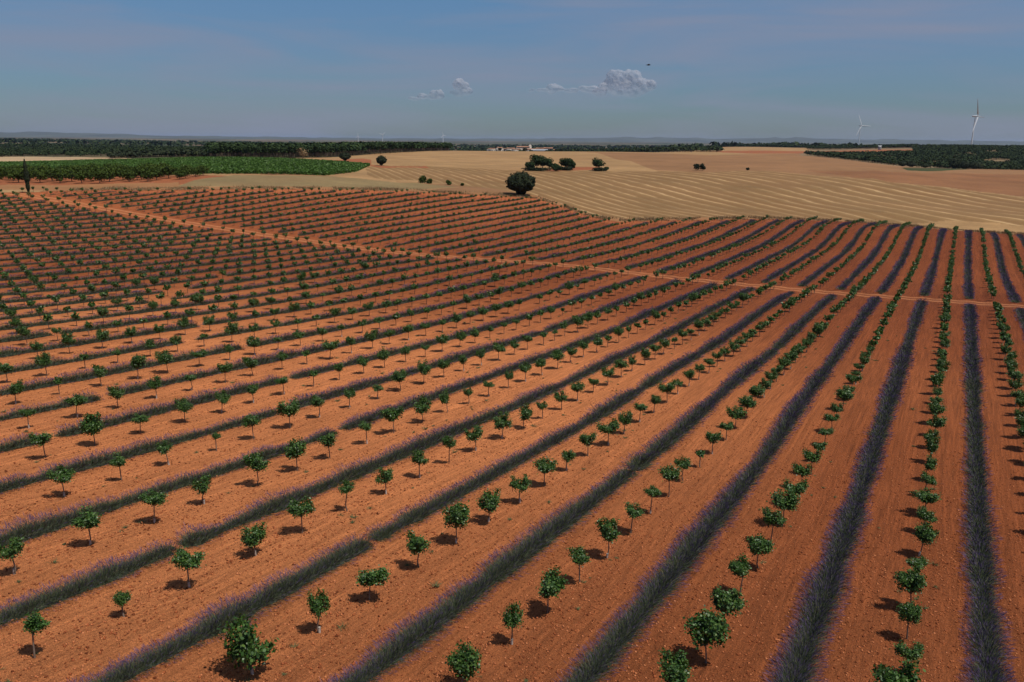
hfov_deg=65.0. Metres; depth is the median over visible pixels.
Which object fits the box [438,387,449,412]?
young tree
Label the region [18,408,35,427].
young tree
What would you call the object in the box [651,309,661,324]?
young tree
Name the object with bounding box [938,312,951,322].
young tree
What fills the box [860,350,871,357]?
young tree
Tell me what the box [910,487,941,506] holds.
young tree
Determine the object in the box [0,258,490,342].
lavender row
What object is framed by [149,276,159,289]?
young tree
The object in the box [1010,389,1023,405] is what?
young tree
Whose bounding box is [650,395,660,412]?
young tree
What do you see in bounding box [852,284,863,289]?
young tree
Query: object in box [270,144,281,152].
pine tree
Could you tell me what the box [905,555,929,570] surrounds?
young tree
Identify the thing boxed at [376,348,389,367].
young tree
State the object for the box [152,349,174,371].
young tree
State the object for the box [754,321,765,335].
young tree
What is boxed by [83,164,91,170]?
walnut tree
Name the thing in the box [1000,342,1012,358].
young tree
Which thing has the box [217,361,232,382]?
young tree
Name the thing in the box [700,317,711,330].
young tree
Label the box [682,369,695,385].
young tree
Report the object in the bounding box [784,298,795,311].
young tree
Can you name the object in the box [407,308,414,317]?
young tree
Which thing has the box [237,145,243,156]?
pine tree
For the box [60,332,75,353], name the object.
young tree
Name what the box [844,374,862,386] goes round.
young tree
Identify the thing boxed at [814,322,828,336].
young tree
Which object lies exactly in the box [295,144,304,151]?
pine tree
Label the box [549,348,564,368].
young tree
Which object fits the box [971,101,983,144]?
wind turbine
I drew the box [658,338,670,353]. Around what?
young tree
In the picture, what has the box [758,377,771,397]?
young tree
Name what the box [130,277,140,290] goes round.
young tree
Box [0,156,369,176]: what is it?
vineyard
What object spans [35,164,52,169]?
walnut tree
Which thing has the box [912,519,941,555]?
young tree
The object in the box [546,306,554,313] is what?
young tree
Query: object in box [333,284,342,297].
young tree
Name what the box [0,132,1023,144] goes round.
hills
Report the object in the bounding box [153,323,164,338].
young tree
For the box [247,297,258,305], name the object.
young tree
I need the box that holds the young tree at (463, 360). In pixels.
[459,354,467,370]
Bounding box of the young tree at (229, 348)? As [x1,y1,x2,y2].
[224,343,233,359]
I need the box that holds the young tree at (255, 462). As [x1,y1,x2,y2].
[239,450,270,485]
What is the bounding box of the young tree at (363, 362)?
[356,355,368,371]
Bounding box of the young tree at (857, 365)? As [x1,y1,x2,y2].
[852,362,864,376]
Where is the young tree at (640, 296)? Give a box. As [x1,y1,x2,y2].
[637,291,646,305]
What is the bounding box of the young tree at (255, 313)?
[252,309,258,317]
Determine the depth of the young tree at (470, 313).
108.29 m
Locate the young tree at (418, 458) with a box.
[410,449,429,477]
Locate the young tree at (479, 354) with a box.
[475,348,484,364]
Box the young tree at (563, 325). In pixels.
[558,319,567,335]
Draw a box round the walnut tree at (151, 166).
[143,165,159,171]
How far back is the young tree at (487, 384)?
72.03 m
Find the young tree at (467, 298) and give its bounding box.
[463,294,471,308]
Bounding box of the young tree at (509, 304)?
[503,299,514,313]
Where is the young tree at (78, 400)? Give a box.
[63,393,87,417]
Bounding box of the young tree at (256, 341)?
[245,334,260,354]
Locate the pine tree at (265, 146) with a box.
[262,142,272,155]
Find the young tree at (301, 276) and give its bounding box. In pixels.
[296,272,306,280]
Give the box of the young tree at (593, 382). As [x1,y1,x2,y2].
[588,378,598,390]
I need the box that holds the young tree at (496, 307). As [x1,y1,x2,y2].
[490,303,501,310]
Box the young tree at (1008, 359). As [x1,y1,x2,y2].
[1003,355,1017,364]
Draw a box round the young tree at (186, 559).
[168,546,208,587]
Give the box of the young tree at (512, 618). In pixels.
[500,601,524,644]
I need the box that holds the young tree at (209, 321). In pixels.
[202,315,214,330]
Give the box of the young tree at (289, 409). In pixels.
[272,397,299,427]
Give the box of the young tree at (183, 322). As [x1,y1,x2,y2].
[176,317,189,334]
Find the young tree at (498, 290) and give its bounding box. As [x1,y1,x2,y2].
[493,285,504,293]
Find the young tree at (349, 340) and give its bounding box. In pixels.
[344,337,355,352]
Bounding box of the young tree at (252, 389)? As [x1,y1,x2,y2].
[246,383,258,402]
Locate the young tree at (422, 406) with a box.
[413,394,433,421]
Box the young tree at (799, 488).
[781,477,811,494]
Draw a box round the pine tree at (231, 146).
[227,143,235,156]
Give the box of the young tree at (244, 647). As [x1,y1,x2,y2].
[216,613,278,674]
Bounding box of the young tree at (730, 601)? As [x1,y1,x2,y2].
[710,584,748,627]
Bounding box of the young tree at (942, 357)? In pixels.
[936,356,946,362]
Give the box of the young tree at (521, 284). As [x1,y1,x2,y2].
[517,281,526,287]
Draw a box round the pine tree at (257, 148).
[251,145,260,151]
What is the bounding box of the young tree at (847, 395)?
[835,387,855,409]
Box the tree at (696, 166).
[693,164,699,169]
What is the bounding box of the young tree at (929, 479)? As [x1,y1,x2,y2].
[920,470,937,490]
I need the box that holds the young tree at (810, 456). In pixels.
[801,448,823,474]
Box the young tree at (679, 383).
[675,378,682,393]
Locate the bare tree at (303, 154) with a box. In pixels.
[296,148,307,156]
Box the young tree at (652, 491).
[642,485,661,513]
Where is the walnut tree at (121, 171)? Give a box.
[113,167,128,176]
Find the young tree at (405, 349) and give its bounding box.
[399,345,409,360]
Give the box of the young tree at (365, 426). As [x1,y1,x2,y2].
[359,421,371,443]
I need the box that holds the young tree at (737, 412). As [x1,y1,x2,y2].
[725,405,747,428]
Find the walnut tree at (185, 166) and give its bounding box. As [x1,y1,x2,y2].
[180,164,191,170]
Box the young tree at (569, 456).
[560,449,575,470]
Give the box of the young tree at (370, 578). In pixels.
[356,564,390,599]
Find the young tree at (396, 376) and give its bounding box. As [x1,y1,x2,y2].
[391,369,407,390]
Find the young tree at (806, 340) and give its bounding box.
[801,336,813,351]
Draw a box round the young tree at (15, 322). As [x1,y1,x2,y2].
[8,317,22,333]
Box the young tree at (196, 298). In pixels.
[189,293,203,309]
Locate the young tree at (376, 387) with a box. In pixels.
[372,384,383,398]
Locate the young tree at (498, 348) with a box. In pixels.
[492,341,505,359]
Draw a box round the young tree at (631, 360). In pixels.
[628,354,636,370]
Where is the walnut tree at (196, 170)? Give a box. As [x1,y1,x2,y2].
[189,167,201,176]
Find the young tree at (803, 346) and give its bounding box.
[797,342,807,354]
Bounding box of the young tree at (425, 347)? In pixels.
[420,344,430,356]
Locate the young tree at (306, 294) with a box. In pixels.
[301,290,310,297]
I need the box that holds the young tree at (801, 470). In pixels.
[791,461,813,481]
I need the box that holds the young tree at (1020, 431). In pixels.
[1015,423,1023,437]
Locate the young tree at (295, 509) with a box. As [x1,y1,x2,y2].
[286,496,318,532]
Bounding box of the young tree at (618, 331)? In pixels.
[613,325,623,342]
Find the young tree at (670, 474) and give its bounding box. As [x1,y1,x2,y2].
[657,463,681,496]
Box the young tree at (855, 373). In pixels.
[850,371,861,384]
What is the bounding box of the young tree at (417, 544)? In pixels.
[404,530,430,566]
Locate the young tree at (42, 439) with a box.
[26,431,52,457]
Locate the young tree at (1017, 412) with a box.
[1013,407,1023,417]
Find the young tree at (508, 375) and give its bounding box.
[504,370,513,387]
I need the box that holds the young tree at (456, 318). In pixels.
[450,312,462,327]
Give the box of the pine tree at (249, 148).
[246,144,253,156]
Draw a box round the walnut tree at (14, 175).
[6,168,23,182]
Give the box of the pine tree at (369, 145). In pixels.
[366,142,373,148]
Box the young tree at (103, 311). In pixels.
[95,307,110,322]
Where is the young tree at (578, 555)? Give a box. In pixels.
[565,545,590,581]
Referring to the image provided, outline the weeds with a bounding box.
[1,272,943,681]
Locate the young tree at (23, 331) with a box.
[15,326,31,344]
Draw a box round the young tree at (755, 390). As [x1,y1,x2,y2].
[749,384,765,396]
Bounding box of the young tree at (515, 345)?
[509,340,519,351]
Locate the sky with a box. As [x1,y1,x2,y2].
[0,0,1023,141]
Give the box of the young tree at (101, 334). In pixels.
[93,327,110,347]
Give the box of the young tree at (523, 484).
[508,473,531,502]
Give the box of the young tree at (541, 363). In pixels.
[533,358,546,374]
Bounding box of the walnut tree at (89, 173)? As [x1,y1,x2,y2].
[84,170,92,181]
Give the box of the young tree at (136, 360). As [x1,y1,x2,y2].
[130,354,146,378]
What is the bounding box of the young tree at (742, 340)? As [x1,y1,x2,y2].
[735,335,747,350]
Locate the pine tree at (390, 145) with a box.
[387,142,393,148]
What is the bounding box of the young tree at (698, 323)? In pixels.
[693,318,704,334]
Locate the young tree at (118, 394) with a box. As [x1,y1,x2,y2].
[106,386,125,407]
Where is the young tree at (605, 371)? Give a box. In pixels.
[600,366,615,384]
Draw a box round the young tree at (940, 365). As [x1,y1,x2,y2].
[934,359,950,372]
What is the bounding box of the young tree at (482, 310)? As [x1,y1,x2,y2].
[477,305,488,320]
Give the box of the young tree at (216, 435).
[210,432,221,450]
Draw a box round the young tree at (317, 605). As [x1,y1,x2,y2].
[306,587,330,632]
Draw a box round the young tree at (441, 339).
[434,334,449,351]
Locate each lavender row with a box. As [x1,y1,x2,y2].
[0,196,17,198]
[0,198,31,202]
[0,200,45,205]
[0,203,59,209]
[0,206,75,213]
[0,211,106,221]
[0,215,122,225]
[0,217,139,230]
[0,220,157,234]
[0,223,172,239]
[0,226,192,244]
[0,228,210,249]
[0,233,230,254]
[0,234,250,260]
[0,237,271,266]
[0,244,314,280]
[0,246,336,288]
[0,248,361,295]
[0,252,382,303]
[0,254,409,311]
[0,254,435,319]
[0,257,463,330]
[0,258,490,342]
[0,262,518,357]
[0,263,548,374]
[0,268,579,395]
[0,271,610,420]
[0,276,641,453]
[0,278,682,493]
[0,282,718,547]
[0,286,756,627]
[1,208,89,217]
[1,241,292,273]
[62,191,116,196]
[66,290,794,681]
[77,190,137,198]
[91,191,173,201]
[105,191,208,204]
[121,190,241,207]
[137,190,273,210]
[153,190,305,212]
[169,190,335,215]
[186,190,365,218]
[203,192,394,221]
[222,193,420,224]
[240,194,447,226]
[256,195,475,229]
[277,197,498,232]
[297,197,521,235]
[318,199,540,238]
[322,293,837,681]
[340,203,549,241]
[362,206,558,244]
[383,209,569,247]
[407,213,578,249]
[430,216,588,252]
[457,219,602,254]
[480,223,614,255]
[510,221,648,257]
[534,221,675,259]
[551,296,883,681]
[566,221,701,262]
[597,220,729,264]
[624,219,755,267]
[654,219,780,271]
[689,219,803,275]
[723,219,829,278]
[759,298,928,681]
[760,221,850,282]
[797,222,876,286]
[835,224,900,289]
[875,226,923,292]
[918,228,946,295]
[955,302,1018,681]
[961,229,975,299]
[989,232,1021,302]
[1011,307,1023,339]
[1016,233,1023,247]
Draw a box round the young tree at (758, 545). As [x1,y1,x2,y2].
[745,532,775,567]
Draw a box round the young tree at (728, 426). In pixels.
[717,421,733,438]
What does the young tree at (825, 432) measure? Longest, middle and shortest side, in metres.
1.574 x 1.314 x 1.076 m
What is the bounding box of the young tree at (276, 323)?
[269,319,280,332]
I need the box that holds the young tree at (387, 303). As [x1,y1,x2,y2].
[382,300,391,312]
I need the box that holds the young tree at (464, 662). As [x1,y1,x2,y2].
[443,639,482,681]
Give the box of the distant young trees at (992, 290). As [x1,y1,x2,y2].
[0,186,1023,466]
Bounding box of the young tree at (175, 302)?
[170,299,179,312]
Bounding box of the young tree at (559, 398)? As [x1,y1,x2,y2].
[553,390,568,409]
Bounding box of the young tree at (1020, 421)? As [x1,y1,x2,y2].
[1014,416,1023,437]
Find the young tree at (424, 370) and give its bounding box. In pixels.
[416,359,432,383]
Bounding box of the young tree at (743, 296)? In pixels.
[737,292,748,306]
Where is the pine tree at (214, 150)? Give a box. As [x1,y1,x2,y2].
[210,146,218,156]
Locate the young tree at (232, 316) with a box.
[227,311,237,323]
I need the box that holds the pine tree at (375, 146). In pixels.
[372,143,378,153]
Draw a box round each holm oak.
[338,152,350,160]
[376,155,386,165]
[505,171,535,194]
[898,161,906,165]
[905,161,917,166]
[948,156,961,168]
[958,161,969,168]
[967,162,983,168]
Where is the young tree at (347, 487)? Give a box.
[338,478,354,510]
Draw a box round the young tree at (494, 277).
[491,273,499,286]
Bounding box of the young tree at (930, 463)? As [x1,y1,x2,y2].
[924,452,939,471]
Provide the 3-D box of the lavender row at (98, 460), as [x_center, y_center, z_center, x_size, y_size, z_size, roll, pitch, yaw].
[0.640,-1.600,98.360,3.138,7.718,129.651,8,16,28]
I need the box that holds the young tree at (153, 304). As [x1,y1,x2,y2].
[147,299,158,310]
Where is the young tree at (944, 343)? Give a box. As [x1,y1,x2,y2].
[938,338,950,347]
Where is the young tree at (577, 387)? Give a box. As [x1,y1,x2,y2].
[569,380,586,400]
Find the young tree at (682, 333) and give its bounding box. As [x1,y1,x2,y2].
[678,328,687,344]
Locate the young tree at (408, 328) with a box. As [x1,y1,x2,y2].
[402,324,413,339]
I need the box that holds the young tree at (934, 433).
[923,428,939,439]
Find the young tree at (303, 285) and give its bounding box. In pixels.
[298,280,309,291]
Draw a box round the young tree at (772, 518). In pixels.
[762,506,786,540]
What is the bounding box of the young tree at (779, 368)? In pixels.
[770,364,783,381]
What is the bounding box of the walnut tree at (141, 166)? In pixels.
[134,165,147,172]
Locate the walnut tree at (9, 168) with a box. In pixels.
[0,167,13,176]
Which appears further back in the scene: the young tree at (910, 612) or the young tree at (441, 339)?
the young tree at (441, 339)
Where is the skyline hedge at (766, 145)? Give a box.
[725,143,805,147]
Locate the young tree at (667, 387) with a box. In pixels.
[656,379,678,392]
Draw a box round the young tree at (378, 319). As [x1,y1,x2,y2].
[373,317,384,327]
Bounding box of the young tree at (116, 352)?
[111,347,120,361]
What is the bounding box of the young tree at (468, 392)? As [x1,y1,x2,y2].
[462,387,473,403]
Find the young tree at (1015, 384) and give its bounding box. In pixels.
[1006,378,1023,390]
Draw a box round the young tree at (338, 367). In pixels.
[333,362,344,379]
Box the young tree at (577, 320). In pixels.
[570,314,584,331]
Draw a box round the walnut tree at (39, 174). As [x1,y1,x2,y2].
[30,169,47,182]
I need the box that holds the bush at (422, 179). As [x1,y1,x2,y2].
[418,175,425,182]
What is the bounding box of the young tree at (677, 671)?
[657,647,693,681]
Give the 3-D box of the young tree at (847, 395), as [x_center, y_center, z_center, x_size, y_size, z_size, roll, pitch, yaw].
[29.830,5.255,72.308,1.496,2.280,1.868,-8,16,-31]
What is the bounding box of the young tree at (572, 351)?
[566,346,577,362]
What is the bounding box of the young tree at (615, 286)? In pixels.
[610,283,619,295]
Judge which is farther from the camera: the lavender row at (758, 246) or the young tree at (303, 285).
the lavender row at (758, 246)
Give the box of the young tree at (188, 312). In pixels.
[185,308,195,318]
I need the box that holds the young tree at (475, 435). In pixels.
[463,425,482,450]
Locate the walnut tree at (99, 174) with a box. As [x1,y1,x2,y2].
[89,169,109,182]
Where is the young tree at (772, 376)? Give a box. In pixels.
[763,371,778,388]
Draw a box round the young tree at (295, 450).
[280,436,307,470]
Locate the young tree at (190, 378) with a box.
[183,374,196,389]
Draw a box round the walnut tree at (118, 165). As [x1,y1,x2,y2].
[113,163,126,170]
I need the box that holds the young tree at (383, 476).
[374,466,394,493]
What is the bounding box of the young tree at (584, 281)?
[580,278,588,288]
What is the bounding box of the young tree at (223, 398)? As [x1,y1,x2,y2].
[213,389,230,411]
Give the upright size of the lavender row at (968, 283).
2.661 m
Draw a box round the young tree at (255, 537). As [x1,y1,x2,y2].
[239,522,266,555]
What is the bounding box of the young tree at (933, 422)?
[926,413,946,429]
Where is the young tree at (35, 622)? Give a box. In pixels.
[22,610,51,657]
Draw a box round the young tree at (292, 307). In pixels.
[288,302,300,316]
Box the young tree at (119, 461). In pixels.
[108,451,127,479]
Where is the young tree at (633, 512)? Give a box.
[624,502,644,532]
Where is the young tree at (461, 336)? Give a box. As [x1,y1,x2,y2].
[456,330,466,346]
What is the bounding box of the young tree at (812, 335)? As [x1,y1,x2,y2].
[806,331,816,339]
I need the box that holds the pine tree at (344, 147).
[338,143,347,151]
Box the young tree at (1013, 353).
[1006,350,1018,358]
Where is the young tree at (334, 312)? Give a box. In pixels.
[329,308,342,322]
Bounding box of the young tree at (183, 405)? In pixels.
[172,397,192,421]
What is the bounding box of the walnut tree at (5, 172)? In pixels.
[3,169,17,180]
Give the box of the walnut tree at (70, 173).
[62,168,77,180]
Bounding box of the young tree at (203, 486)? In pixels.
[191,472,211,503]
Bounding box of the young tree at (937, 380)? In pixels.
[929,370,944,385]
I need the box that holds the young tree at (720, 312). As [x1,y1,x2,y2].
[713,308,723,316]
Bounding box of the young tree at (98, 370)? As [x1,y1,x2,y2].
[91,364,107,385]
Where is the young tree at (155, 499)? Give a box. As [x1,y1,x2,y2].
[138,489,167,522]
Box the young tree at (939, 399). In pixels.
[928,396,943,404]
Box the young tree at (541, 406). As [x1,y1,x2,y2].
[535,400,547,418]
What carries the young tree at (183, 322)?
on the ground at (782, 181)
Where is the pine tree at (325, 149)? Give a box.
[321,145,330,152]
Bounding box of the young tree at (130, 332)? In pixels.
[123,326,136,342]
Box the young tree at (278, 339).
[273,337,281,349]
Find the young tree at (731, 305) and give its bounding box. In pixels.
[726,301,737,313]
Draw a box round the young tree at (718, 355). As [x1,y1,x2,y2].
[711,350,723,364]
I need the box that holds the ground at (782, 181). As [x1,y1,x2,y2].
[0,137,1023,681]
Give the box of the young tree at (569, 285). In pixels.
[564,281,574,293]
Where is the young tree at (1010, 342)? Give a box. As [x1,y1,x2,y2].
[1004,336,1014,346]
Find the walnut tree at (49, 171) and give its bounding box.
[40,168,57,180]
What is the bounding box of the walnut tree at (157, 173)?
[148,167,163,179]
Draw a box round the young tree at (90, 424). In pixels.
[77,411,104,445]
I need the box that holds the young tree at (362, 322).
[357,318,366,332]
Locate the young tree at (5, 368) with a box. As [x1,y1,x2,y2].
[0,363,14,382]
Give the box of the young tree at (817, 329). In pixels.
[811,322,823,336]
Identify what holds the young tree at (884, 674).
on the ground at (782, 181)
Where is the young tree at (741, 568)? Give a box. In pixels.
[727,553,751,591]
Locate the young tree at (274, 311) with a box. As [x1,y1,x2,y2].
[270,307,280,320]
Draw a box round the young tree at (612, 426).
[595,417,620,444]
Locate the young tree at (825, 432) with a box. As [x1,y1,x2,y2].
[819,427,835,440]
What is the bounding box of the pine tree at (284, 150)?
[281,147,287,152]
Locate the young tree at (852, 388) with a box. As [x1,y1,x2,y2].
[842,384,855,391]
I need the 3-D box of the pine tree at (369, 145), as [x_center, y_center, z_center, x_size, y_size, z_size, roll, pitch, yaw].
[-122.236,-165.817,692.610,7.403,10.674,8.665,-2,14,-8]
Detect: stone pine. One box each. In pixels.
[525,161,534,169]
[529,154,543,167]
[537,155,546,167]
[544,157,553,170]
[551,163,561,170]
[559,158,572,166]
[592,157,605,166]
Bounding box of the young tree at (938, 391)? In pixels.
[932,386,943,395]
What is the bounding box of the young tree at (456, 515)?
[441,500,469,542]
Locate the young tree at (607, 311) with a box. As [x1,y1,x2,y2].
[603,306,612,319]
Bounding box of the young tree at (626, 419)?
[618,409,633,433]
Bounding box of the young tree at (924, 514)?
[917,505,937,523]
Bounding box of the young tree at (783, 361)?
[776,356,792,374]
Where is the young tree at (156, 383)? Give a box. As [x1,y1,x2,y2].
[146,375,162,398]
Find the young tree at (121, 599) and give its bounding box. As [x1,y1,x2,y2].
[111,590,131,616]
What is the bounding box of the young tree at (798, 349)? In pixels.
[790,343,803,362]
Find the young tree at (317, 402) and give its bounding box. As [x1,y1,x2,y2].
[310,394,324,416]
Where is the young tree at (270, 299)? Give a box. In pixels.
[265,296,275,308]
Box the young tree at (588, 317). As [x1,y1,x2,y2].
[583,312,592,321]
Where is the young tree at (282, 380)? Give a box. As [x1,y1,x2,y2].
[273,376,288,393]
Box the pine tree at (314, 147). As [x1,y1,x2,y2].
[311,144,320,157]
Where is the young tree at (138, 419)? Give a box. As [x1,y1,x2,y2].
[131,413,150,432]
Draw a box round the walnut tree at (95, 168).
[89,166,102,171]
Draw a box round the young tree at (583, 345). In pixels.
[578,340,588,356]
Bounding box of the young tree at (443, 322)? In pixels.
[438,319,445,331]
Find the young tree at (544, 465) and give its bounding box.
[532,456,557,485]
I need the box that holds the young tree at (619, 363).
[613,359,628,376]
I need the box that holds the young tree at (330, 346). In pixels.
[321,338,339,358]
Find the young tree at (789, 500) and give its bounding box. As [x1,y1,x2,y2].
[766,486,800,516]
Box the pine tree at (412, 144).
[409,142,416,151]
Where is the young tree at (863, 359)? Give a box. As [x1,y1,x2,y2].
[859,354,869,370]
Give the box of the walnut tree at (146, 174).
[140,171,153,180]
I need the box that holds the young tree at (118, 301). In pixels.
[109,297,123,309]
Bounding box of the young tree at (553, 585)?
[535,565,568,612]
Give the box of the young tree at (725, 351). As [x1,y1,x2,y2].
[720,346,730,360]
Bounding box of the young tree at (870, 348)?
[866,344,875,352]
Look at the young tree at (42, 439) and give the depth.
50.51 m
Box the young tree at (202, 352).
[189,348,210,365]
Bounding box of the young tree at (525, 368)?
[518,361,531,381]
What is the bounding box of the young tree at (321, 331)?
[317,326,326,340]
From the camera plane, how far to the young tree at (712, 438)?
60.04 m
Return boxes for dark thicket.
[106,148,218,157]
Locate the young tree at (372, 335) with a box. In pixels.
[363,329,378,348]
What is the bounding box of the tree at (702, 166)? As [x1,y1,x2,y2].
[699,163,705,170]
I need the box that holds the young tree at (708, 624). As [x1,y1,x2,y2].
[683,605,731,663]
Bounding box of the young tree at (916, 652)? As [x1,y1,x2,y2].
[889,639,924,670]
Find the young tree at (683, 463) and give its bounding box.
[674,454,691,480]
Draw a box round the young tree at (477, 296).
[474,293,483,304]
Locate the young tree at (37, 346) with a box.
[28,340,43,358]
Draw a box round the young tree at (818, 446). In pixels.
[813,441,827,460]
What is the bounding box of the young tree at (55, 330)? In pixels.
[50,327,61,340]
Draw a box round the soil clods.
[0,313,1023,681]
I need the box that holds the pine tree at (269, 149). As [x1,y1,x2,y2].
[267,146,274,153]
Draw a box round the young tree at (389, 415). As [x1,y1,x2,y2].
[376,406,405,432]
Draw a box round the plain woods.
[0,138,929,150]
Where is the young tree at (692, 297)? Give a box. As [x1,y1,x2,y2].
[688,292,697,306]
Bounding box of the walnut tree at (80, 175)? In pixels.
[72,170,88,182]
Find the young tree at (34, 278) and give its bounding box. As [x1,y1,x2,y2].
[27,274,39,288]
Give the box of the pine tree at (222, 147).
[218,142,228,155]
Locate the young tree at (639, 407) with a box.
[633,402,648,421]
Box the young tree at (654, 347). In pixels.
[646,344,661,353]
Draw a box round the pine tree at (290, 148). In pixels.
[285,144,294,157]
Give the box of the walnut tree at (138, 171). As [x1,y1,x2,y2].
[129,167,144,179]
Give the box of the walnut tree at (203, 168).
[198,165,209,173]
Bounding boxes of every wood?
[0,143,452,150]
[0,147,202,156]
[456,146,723,151]
[804,144,1023,169]
[806,143,916,149]
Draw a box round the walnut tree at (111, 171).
[103,167,119,181]
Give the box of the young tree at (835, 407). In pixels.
[830,402,843,414]
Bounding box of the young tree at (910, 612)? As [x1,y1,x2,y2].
[895,599,922,638]
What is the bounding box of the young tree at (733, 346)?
[728,339,740,355]
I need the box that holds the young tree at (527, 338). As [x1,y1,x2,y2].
[522,335,532,349]
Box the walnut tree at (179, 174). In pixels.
[172,170,186,179]
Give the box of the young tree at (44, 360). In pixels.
[33,352,51,375]
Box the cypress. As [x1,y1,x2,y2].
[23,159,29,191]
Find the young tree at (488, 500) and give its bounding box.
[476,488,501,521]
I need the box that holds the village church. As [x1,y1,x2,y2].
[516,145,531,149]
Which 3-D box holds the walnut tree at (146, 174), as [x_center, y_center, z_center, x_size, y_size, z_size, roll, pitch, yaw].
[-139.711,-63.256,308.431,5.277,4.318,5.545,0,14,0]
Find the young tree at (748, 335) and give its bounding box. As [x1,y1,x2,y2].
[741,332,754,346]
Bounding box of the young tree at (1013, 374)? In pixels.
[1006,369,1023,381]
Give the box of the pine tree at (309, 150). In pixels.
[306,146,313,154]
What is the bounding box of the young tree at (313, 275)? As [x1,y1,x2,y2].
[309,272,319,282]
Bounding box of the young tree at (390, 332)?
[383,329,395,343]
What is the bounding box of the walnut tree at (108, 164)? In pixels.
[102,163,115,168]
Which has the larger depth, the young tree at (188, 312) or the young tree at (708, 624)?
the young tree at (188, 312)
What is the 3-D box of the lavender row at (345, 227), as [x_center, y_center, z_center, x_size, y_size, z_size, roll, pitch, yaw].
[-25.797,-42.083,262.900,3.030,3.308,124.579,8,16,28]
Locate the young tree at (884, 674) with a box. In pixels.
[869,656,925,681]
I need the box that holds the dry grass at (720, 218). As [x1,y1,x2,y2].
[67,184,1023,234]
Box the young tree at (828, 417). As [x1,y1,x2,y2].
[822,413,840,429]
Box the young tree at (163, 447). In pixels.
[155,440,173,464]
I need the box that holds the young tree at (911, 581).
[892,563,927,601]
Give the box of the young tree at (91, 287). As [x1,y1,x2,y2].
[87,284,95,296]
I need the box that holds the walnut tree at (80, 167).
[69,165,86,172]
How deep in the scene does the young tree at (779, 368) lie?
80.85 m
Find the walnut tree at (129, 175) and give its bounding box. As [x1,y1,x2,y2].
[121,171,135,181]
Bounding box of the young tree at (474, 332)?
[469,326,479,342]
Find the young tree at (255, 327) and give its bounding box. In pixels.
[247,323,258,337]
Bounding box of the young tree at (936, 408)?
[926,400,946,413]
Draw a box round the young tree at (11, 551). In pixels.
[0,535,27,574]
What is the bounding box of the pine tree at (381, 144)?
[377,142,384,152]
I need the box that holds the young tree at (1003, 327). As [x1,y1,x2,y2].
[997,322,1010,331]
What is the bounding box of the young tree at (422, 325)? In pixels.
[419,322,430,335]
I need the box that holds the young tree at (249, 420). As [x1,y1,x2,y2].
[241,414,261,439]
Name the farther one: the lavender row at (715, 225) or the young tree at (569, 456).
the lavender row at (715, 225)
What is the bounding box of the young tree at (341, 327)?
[336,323,344,336]
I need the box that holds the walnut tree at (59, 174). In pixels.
[51,168,68,182]
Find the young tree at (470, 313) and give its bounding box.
[466,310,474,317]
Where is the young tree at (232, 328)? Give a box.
[224,321,238,341]
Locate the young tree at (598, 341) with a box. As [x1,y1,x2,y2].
[592,334,602,351]
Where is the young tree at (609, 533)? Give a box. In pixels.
[595,517,621,557]
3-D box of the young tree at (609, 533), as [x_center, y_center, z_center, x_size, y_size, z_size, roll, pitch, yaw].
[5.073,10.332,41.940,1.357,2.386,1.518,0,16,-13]
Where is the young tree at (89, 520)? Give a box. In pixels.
[69,504,102,544]
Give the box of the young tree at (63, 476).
[41,463,75,496]
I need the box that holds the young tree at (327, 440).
[318,432,336,457]
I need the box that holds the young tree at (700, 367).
[694,363,705,379]
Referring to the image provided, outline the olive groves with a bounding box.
[0,146,202,154]
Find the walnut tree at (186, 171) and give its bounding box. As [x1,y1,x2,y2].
[180,167,192,177]
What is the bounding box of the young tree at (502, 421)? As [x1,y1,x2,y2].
[492,411,512,437]
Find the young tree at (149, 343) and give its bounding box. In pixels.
[144,339,155,355]
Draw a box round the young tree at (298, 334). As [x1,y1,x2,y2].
[292,330,303,345]
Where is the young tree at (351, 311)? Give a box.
[347,307,356,318]
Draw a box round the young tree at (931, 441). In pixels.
[924,434,941,455]
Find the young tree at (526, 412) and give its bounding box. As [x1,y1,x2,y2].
[519,403,534,427]
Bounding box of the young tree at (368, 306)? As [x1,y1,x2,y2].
[362,302,374,314]
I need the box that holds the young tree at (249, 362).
[242,356,257,375]
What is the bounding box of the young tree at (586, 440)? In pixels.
[578,432,597,455]
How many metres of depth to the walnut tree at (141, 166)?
330.31 m
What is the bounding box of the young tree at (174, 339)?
[169,335,180,350]
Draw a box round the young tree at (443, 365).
[437,358,450,375]
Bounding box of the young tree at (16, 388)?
[9,379,25,403]
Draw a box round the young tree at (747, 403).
[736,395,759,416]
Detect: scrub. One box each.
[522,167,553,170]
[561,166,572,170]
[592,167,606,170]
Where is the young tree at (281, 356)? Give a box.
[276,350,287,360]
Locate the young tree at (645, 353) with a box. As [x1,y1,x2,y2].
[640,347,651,357]
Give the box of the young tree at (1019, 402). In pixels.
[1014,396,1023,407]
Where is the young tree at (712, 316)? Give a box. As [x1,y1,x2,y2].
[708,312,718,323]
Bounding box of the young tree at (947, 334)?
[939,330,950,336]
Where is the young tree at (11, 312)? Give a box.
[2,307,17,318]
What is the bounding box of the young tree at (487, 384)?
[483,380,494,395]
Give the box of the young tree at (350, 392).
[343,387,356,407]
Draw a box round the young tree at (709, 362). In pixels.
[703,358,715,372]
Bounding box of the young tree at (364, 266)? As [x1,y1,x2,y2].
[359,261,369,273]
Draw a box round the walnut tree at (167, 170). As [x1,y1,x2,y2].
[159,165,174,177]
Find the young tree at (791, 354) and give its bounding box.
[783,349,797,368]
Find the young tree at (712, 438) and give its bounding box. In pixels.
[704,431,722,453]
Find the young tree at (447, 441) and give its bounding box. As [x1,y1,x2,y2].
[441,434,456,462]
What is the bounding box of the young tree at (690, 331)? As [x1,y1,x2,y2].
[687,328,694,338]
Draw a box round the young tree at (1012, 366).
[1006,362,1019,370]

